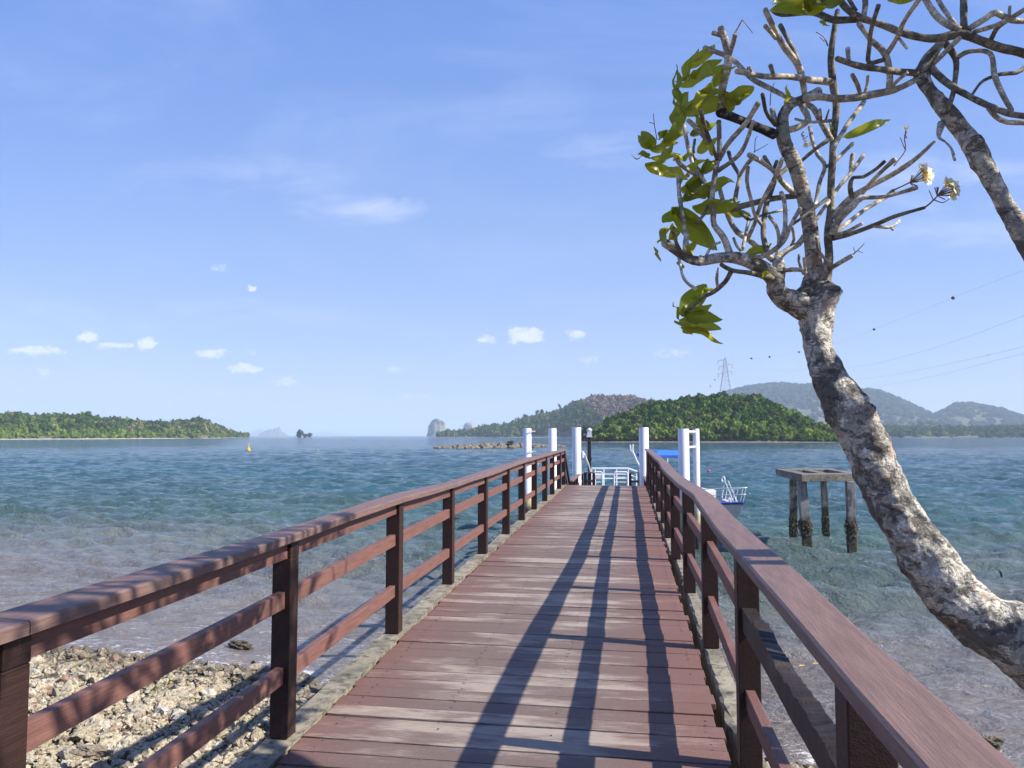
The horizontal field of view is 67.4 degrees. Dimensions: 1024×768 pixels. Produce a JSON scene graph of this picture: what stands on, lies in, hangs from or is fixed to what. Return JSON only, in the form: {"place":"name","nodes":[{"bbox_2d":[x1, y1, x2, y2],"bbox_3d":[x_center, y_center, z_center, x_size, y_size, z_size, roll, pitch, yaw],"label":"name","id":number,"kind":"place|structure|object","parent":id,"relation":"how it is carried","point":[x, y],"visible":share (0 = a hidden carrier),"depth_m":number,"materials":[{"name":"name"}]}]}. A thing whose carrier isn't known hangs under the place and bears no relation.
{"place":"outdoors","nodes":[
{"label":"outdoors","id":0,"kind":"place"},
{"bbox_2d":[7,433,233,438],"bbox_3d":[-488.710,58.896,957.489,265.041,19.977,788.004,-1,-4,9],"label":"headland ground","id":1,"kind":"structure","parent":0,"point":[141,436],"depth_m":842.37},
{"bbox_2d":[0,410,249,438],"bbox_3d":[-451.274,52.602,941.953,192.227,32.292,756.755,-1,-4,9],"label":"forest","id":2,"kind":"object","parent":1,"relation":"on","point":[14,424],"visible":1,"depth_m":761.46,"materials":[{"name":"green plant"}]},
{"bbox_2d":[0,437,249,439],"bbox_3d":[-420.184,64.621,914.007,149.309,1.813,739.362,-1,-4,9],"label":"shore","id":3,"kind":"structure","parent":0,"point":[91,438],"depth_m":705.98,"materials":[{"name":"stone"}]},
{"bbox_2d":[250,428,263,435],"bbox_3d":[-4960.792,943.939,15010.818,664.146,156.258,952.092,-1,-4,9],"label":"island","id":4,"kind":"structure","parent":0,"point":[258,431],"depth_m":14682.95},
{"bbox_2d":[258,427,287,435],"bbox_3d":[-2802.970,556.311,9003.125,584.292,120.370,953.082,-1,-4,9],"label":"island","id":5,"kind":"structure","parent":0,"point":[275,432],"depth_m":8683.37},
{"bbox_2d":[313,432,345,435],"bbox_3d":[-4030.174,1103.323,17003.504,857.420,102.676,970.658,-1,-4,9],"label":"island","id":6,"kind":"structure","parent":0,"point":[326,434],"depth_m":16675.23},
{"bbox_2d":[375,434,418,435],"bbox_3d":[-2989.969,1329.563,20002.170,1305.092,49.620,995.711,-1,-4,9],"label":"island","id":7,"kind":"structure","parent":0,"point":[395,435],"depth_m":19692.70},
{"bbox_2d":[26,645,817,767],"bbox_3d":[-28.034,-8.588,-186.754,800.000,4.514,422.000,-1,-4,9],"label":"beach","id":8,"kind":"structure","parent":0,"point":[200,702],"depth_m":8.28,"materials":[{"name":"grey stone"}]},
{"bbox_2d":[64,649,92,660],"bbox_3d":[-6.046,3.855,10.752,0.402,0.269,0.288,-1,-4,9],"label":"beach rock","id":9,"kind":"object","parent":8,"relation":"on","point":[76,654],"visible":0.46,"depth_m":10.69,"materials":[{"name":"stone"}]},
{"bbox_2d":[69,744,112,758],"bbox_3d":[-3.432,3.008,6.281,0.392,0.088,0.164,-1,-4,9],"label":"beach rock","id":10,"kind":"object","parent":8,"relation":"on","point":[89,751],"visible":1,"depth_m":6.26,"materials":[{"name":"stone"}]},
{"bbox_2d":[227,639,253,649],"bbox_3d":[-4.170,4.016,11.782,0.417,0.184,0.198,-1,-4,9],"label":"beach rock","id":11,"kind":"object","parent":8,"relation":"on","point":[239,644],"visible":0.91,"depth_m":11.73,"materials":[{"name":"stone"}]},
{"bbox_2d":[266,705,300,721],"bbox_3d":[-2.244,3.493,7.898,0.533,0.298,0.346,-1,-4,9],"label":"beach rock","id":12,"kind":"object","parent":8,"relation":"on","point":[268,715],"visible":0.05,"depth_m":7.88,"materials":[{"name":"stone"}]},
{"bbox_2d":[234,484,766,767],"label":"wooden pier","id":13,"kind":"structure","parent":8,"relation":"on","point":[561,627],"depth_m":4.81,"materials":[{"name":"brown wood"}]},
{"bbox_2d":[0,449,566,767],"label":"pier railing","id":14,"kind":"object","parent":13,"relation":"on","point":[28,631],"visible":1,"depth_m":3.37,"materials":[{"name":"brown wood"}]},
{"bbox_2d":[645,449,1016,767],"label":"pier railing","id":15,"kind":"object","parent":13,"relation":"on","point":[890,712],"visible":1,"depth_m":2.28,"materials":[{"name":"brown wood"}]},
{"bbox_2d":[632,7,1023,689],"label":"frangipani tree","id":16,"kind":"object","parent":8,"relation":"on","point":[964,607],"visible":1,"depth_m":2.89,"materials":[{"name":"grey plant"}]},
{"bbox_2d":[770,0,1023,260],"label":"frangipani tree","id":17,"kind":"object","parent":8,"relation":"on","point":[972,143],"visible":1,"depth_m":2.67,"materials":[{"name":"grey plant"}]},
{"bbox_2d":[0,436,1023,767],"bbox_3d":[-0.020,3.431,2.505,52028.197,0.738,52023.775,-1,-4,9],"label":"water","id":18,"kind":"structure","parent":0,"point":[76,514],"depth_m":27.77,"materials":[{"name":"blue liquid"}]},
{"bbox_2d":[296,429,312,436],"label":"islet tree","id":19,"kind":"object","parent":18,"relation":"in","point":[300,433],"visible":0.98,"depth_m":1497.10,"materials":[{"name":"green plant"}]},
{"bbox_2d":[427,419,446,435],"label":"sea stack","id":20,"kind":"object","parent":18,"relation":"in","point":[435,426],"visible":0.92,"depth_m":3269.56,"materials":[{"name":"stone"}]},
{"bbox_2d":[463,422,475,429],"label":"sea stack","id":21,"kind":"object","parent":18,"relation":"in","point":[467,425],"visible":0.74,"depth_m":4476.23,"materials":[{"name":"stone"}]},
{"bbox_2d":[433,441,565,448],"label":"rock reef","id":22,"kind":"object","parent":18,"relation":"in","point":[510,444],"visible":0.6,"depth_m":202.69,"materials":[{"name":"brown stone"}]},
{"bbox_2d":[523,428,535,512],"bbox_3d":[0.615,4.180,28.409,0.434,5.077,0.309,-3,-5,38],"label":"mooring pile","id":23,"kind":"object","parent":18,"relation":"in","point":[527,451],"visible":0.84,"depth_m":28.41,"materials":[{"name":"paint"}]},
{"bbox_2d":[548,428,556,493],"bbox_3d":[1.546,4.233,29.248,0.310,5.085,0.310,-1,-4,9],"label":"mooring pile","id":24,"kind":"object","parent":18,"relation":"in","point":[551,439],"visible":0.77,"depth_m":29.26,"materials":[{"name":"paint"}]},
{"bbox_2d":[572,427,580,484],"bbox_3d":[2.235,4.044,26.448,0.310,5.086,0.310,-1,-4,9],"label":"mooring pile","id":25,"kind":"object","parent":18,"relation":"in","point":[576,450],"visible":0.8,"depth_m":26.44,"materials":[{"name":"paint"}]},
{"bbox_2d":[581,451,590,471],"bbox_3d":[2.629,2.708,26.773,0.160,0.746,0.785,-2,-4,29],"label":"davit","id":26,"kind":"object","parent":25,"relation":"attached to","point":[583,454],"visible":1,"depth_m":26.59,"materials":[{"name":"white paint"}]},
{"bbox_2d":[591,468,636,485],"bbox_3d":[4.604,4.587,34.270,2.608,1.813,8.038,-1,-4,9],"label":"railing","id":27,"kind":"object","parent":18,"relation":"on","point":[599,476],"visible":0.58,"depth_m":32.94,"materials":[{"name":"white metal"}]},
{"bbox_2d":[639,427,648,485],"bbox_3d":[4.322,3.957,25.048,0.310,5.071,0.310,-1,-4,9],"label":"mooring pile","id":28,"kind":"object","parent":18,"relation":"in","point":[643,439],"visible":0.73,"depth_m":25.05,"materials":[{"name":"paint"}]},
{"bbox_2d":[629,444,746,518],"bbox_3d":[5.993,3.739,26.815,2.780,3.244,6.935,1,-4,-14],"label":"motor boat","id":29,"kind":"object","parent":18,"relation":"on","point":[733,508],"visible":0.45,"depth_m":24.54,"materials":[{"name":"white paint"}]},
{"bbox_2d":[678,429,700,554],"bbox_3d":[5.082,3.781,21.934,0.298,5.004,1.406,-2,-4,28],"label":"twin pile","id":30,"kind":"object","parent":18,"relation":"in","point":[683,451],"visible":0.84,"depth_m":21.55,"materials":[{"name":"paint"}]},
{"bbox_2d":[776,468,858,552],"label":"concrete platform","id":31,"kind":"structure","parent":18,"relation":"in","point":[799,479],"depth_m":21.66,"materials":[{"name":"grey concrete"}]},
{"bbox_2d":[982,736,1004,749],"bbox_3d":[4.951,3.710,7.910,0.242,0.169,0.145,-1,-4,9],"label":"beach rock","id":32,"kind":"object","parent":18,"relation":"on","point":[995,742],"visible":0.53,"depth_m":7.88,"materials":[{"name":"stone"}]},
{"bbox_3d":[3.125,4.709,24.144,2.300,3.248,7.378,-1,-4,9],"label":"landing stage","id":33,"kind":"object","parent":18,"relation":"in","visible":0},
{"bbox_2d":[569,472,583,484],"bbox_3d":[2.126,3.505,25.187,0.130,0.989,5.700,-1,-4,9],"label":"landing railing","id":34,"kind":"object","parent":33,"relation":"on","point":[574,480],"visible":0.37,"depth_m":25.12,"materials":[{"name":"brown wood"}]},
{"bbox_2d":[566,457,569,484],"bbox_3d":[1.549,2.561,21.663,0.050,1.501,1.906,-1,-4,9],"label":"stair rail","id":35,"kind":"object","parent":34,"relation":"attached to","point":[567,476],"visible":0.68,"depth_m":21.70,"materials":[{"name":"brown wood"}]},
{"bbox_2d":[583,428,591,484],"bbox_3d":[2.775,2.897,28.059,0.330,2.589,0.220,-1,-4,9],"label":"lamp post","id":36,"kind":"object","parent":33,"relation":"on","point":[589,437],"visible":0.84,"depth_m":28.02,"materials":[{"name":"metal"}]},
{"bbox_2d":[584,472,594,484],"bbox_3d":[2.816,3.685,27.858,0.410,0.989,0.130,-1,-4,9],"label":"landing railing","id":37,"kind":"object","parent":33,"relation":"on","point":[586,480],"visible":0.54,"depth_m":27.83,"materials":[{"name":"brown wood"}]},
{"bbox_2d":[629,472,638,485],"bbox_3d":[4.428,3.669,27.617,0.450,0.989,0.130,-1,-4,9],"label":"landing railing","id":38,"kind":"object","parent":33,"relation":"on","point":[631,481],"visible":0.36,"depth_m":27.61,"materials":[{"name":"white metal"}]},
{"bbox_2d":[0,0,1023,435],"label":"sky","id":39,"kind":"structure","parent":0,"point":[343,217],"materials":[{"name":"blue"}]},
{"bbox_2d":[477,413,616,436],"bbox_3d":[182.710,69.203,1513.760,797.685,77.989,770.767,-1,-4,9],"label":"hillside","id":40,"kind":"structure","parent":0,"point":[564,434],"depth_m":1358.79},
{"bbox_2d":[436,393,784,436],"bbox_3d":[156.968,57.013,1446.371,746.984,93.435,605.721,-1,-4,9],"label":"forest","id":41,"kind":"object","parent":40,"relation":"on","point":[595,409],"visible":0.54,"depth_m":1430.19,"materials":[{"name":"green plant"}]},
{"bbox_2d":[532,437,571,437],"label":"shore","id":42,"kind":"structure","parent":0,"point":[547,437],"depth_m":1341.41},
{"bbox_2d":[591,441,806,442],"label":"shore","id":43,"kind":"structure","parent":0,"point":[715,441],"depth_m":363.17,"materials":[{"name":"stone"}]},
{"bbox_2d":[592,439,810,441],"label":"shoreline","id":44,"kind":"structure","parent":0,"point":[675,440],"depth_m":378.01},
{"bbox_2d":[592,436,599,441],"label":"mangrove tree","id":45,"kind":"object","parent":44,"relation":"on","point":[595,439],"visible":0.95,"depth_m":389.46,"materials":[{"name":"green plant"}]},
{"bbox_2d":[597,432,606,439],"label":"mangrove tree","id":46,"kind":"object","parent":44,"relation":"on","point":[602,436],"visible":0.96,"depth_m":385.25,"materials":[{"name":"green plant"}]},
{"bbox_2d":[605,432,612,441],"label":"mangrove tree","id":47,"kind":"object","parent":44,"relation":"on","point":[609,436],"visible":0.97,"depth_m":385.58,"materials":[{"name":"green plant"}]},
{"bbox_2d":[614,435,623,440],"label":"mangrove tree","id":48,"kind":"object","parent":44,"relation":"on","point":[619,438],"visible":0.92,"depth_m":384.54,"materials":[{"name":"green plant"}]},
{"bbox_2d":[624,433,631,440],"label":"mangrove tree","id":49,"kind":"object","parent":44,"relation":"on","point":[627,436],"visible":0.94,"depth_m":383.98,"materials":[{"name":"green plant"}]},
{"bbox_2d":[629,430,636,440],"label":"mangrove tree","id":50,"kind":"object","parent":44,"relation":"on","point":[631,432],"visible":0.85,"depth_m":384.33,"materials":[{"name":"green plant"}]},
{"bbox_2d":[666,434,674,440],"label":"mangrove tree","id":51,"kind":"object","parent":44,"relation":"on","point":[669,437],"visible":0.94,"depth_m":378.75,"materials":[{"name":"green plant"}]},
{"bbox_2d":[699,433,707,440],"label":"mangrove tree","id":52,"kind":"object","parent":44,"relation":"on","point":[701,437],"visible":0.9,"depth_m":377.50,"materials":[{"name":"green plant"}]},
{"bbox_2d":[581,390,837,441],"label":"forest","id":53,"kind":"object","parent":44,"relation":"on","point":[723,412],"visible":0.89,"depth_m":393.21,"materials":[{"name":"green plant"}]},
{"bbox_2d":[718,358,732,395],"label":"power pylon","id":54,"kind":"object","parent":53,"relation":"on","point":[723,376],"visible":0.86,"depth_m":1003.09,"materials":[{"name":"grey metal"}]},
{"bbox_2d":[738,317,1019,369],"bbox_3d":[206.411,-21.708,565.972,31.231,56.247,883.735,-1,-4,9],"label":"power line","id":55,"kind":"object","parent":54,"relation":"hanging from","point":[938,346],"visible":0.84,"depth_m":264.74,"materials":[{"name":"grey metal"}]},
{"bbox_2d":[745,354,1020,394],"bbox_3d":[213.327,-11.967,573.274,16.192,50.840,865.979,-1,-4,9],"label":"power line","id":56,"kind":"object","parent":54,"relation":"hanging from","point":[901,382],"visible":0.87,"depth_m":339.37,"materials":[{"name":"grey metal"}]},
{"bbox_2d":[717,434,723,440],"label":"mangrove tree","id":57,"kind":"object","parent":44,"relation":"on","point":[720,437],"visible":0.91,"depth_m":377.51,"materials":[{"name":"green plant"}]},
{"bbox_2d":[726,433,733,440],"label":"mangrove tree","id":58,"kind":"object","parent":44,"relation":"on","point":[730,437],"visible":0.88,"depth_m":376.70,"materials":[{"name":"green plant"}]},
{"bbox_2d":[756,434,763,439],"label":"mangrove tree","id":59,"kind":"object","parent":44,"relation":"on","point":[759,436],"visible":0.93,"depth_m":375.57,"materials":[{"name":"green plant"}]},
{"bbox_2d":[762,433,770,440],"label":"mangrove tree","id":60,"kind":"object","parent":44,"relation":"on","point":[765,435],"visible":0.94,"depth_m":375.71,"materials":[{"name":"green plant"}]},
{"bbox_2d":[779,434,786,441],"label":"mangrove tree","id":61,"kind":"object","parent":44,"relation":"on","point":[783,438],"visible":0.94,"depth_m":376.93,"materials":[{"name":"green plant"}]},
{"bbox_2d":[786,434,792,440],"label":"mangrove tree","id":62,"kind":"object","parent":44,"relation":"on","point":[789,437],"visible":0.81,"depth_m":378.41,"materials":[{"name":"green plant"}]},
{"bbox_2d":[830,432,836,441],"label":"mangrove tree","id":63,"kind":"object","parent":44,"relation":"on","point":[833,435],"visible":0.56,"depth_m":387.31,"materials":[{"name":"green plant"}]},
{"bbox_2d":[787,395,1021,425],"bbox_3d":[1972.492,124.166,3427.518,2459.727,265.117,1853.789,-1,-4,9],"label":"trees","id":64,"kind":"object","parent":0,"point":[964,420],"depth_m":2897.21,"materials":[{"name":"plant"}]},
{"bbox_2d":[724,381,1023,425],"bbox_3d":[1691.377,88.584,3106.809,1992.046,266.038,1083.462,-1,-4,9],"label":"mountains","id":65,"kind":"structure","parent":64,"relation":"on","point":[890,405],"depth_m":3015.31,"materials":[{"name":"green plant"}]},
{"bbox_2d":[925,420,934,423],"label":"tall tree","id":66,"kind":"object","parent":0,"point":[930,422],"visible":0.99,"depth_m":2095.97,"materials":[{"name":"green plant"}]},
{"bbox_2d":[890,434,1022,437],"bbox_3d":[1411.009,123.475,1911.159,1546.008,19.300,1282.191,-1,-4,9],"label":"shoreline","id":67,"kind":"structure","parent":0,"point":[970,436],"depth_m":1393.78,"materials":[{"name":"grey stone"}]},
{"bbox_2d":[883,423,1023,437],"bbox_3d":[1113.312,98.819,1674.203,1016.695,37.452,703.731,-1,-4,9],"label":"forest","id":68,"kind":"object","parent":67,"relation":"on","point":[991,430],"visible":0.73,"depth_m":1474.26,"materials":[{"name":"green plant"}]}
]}

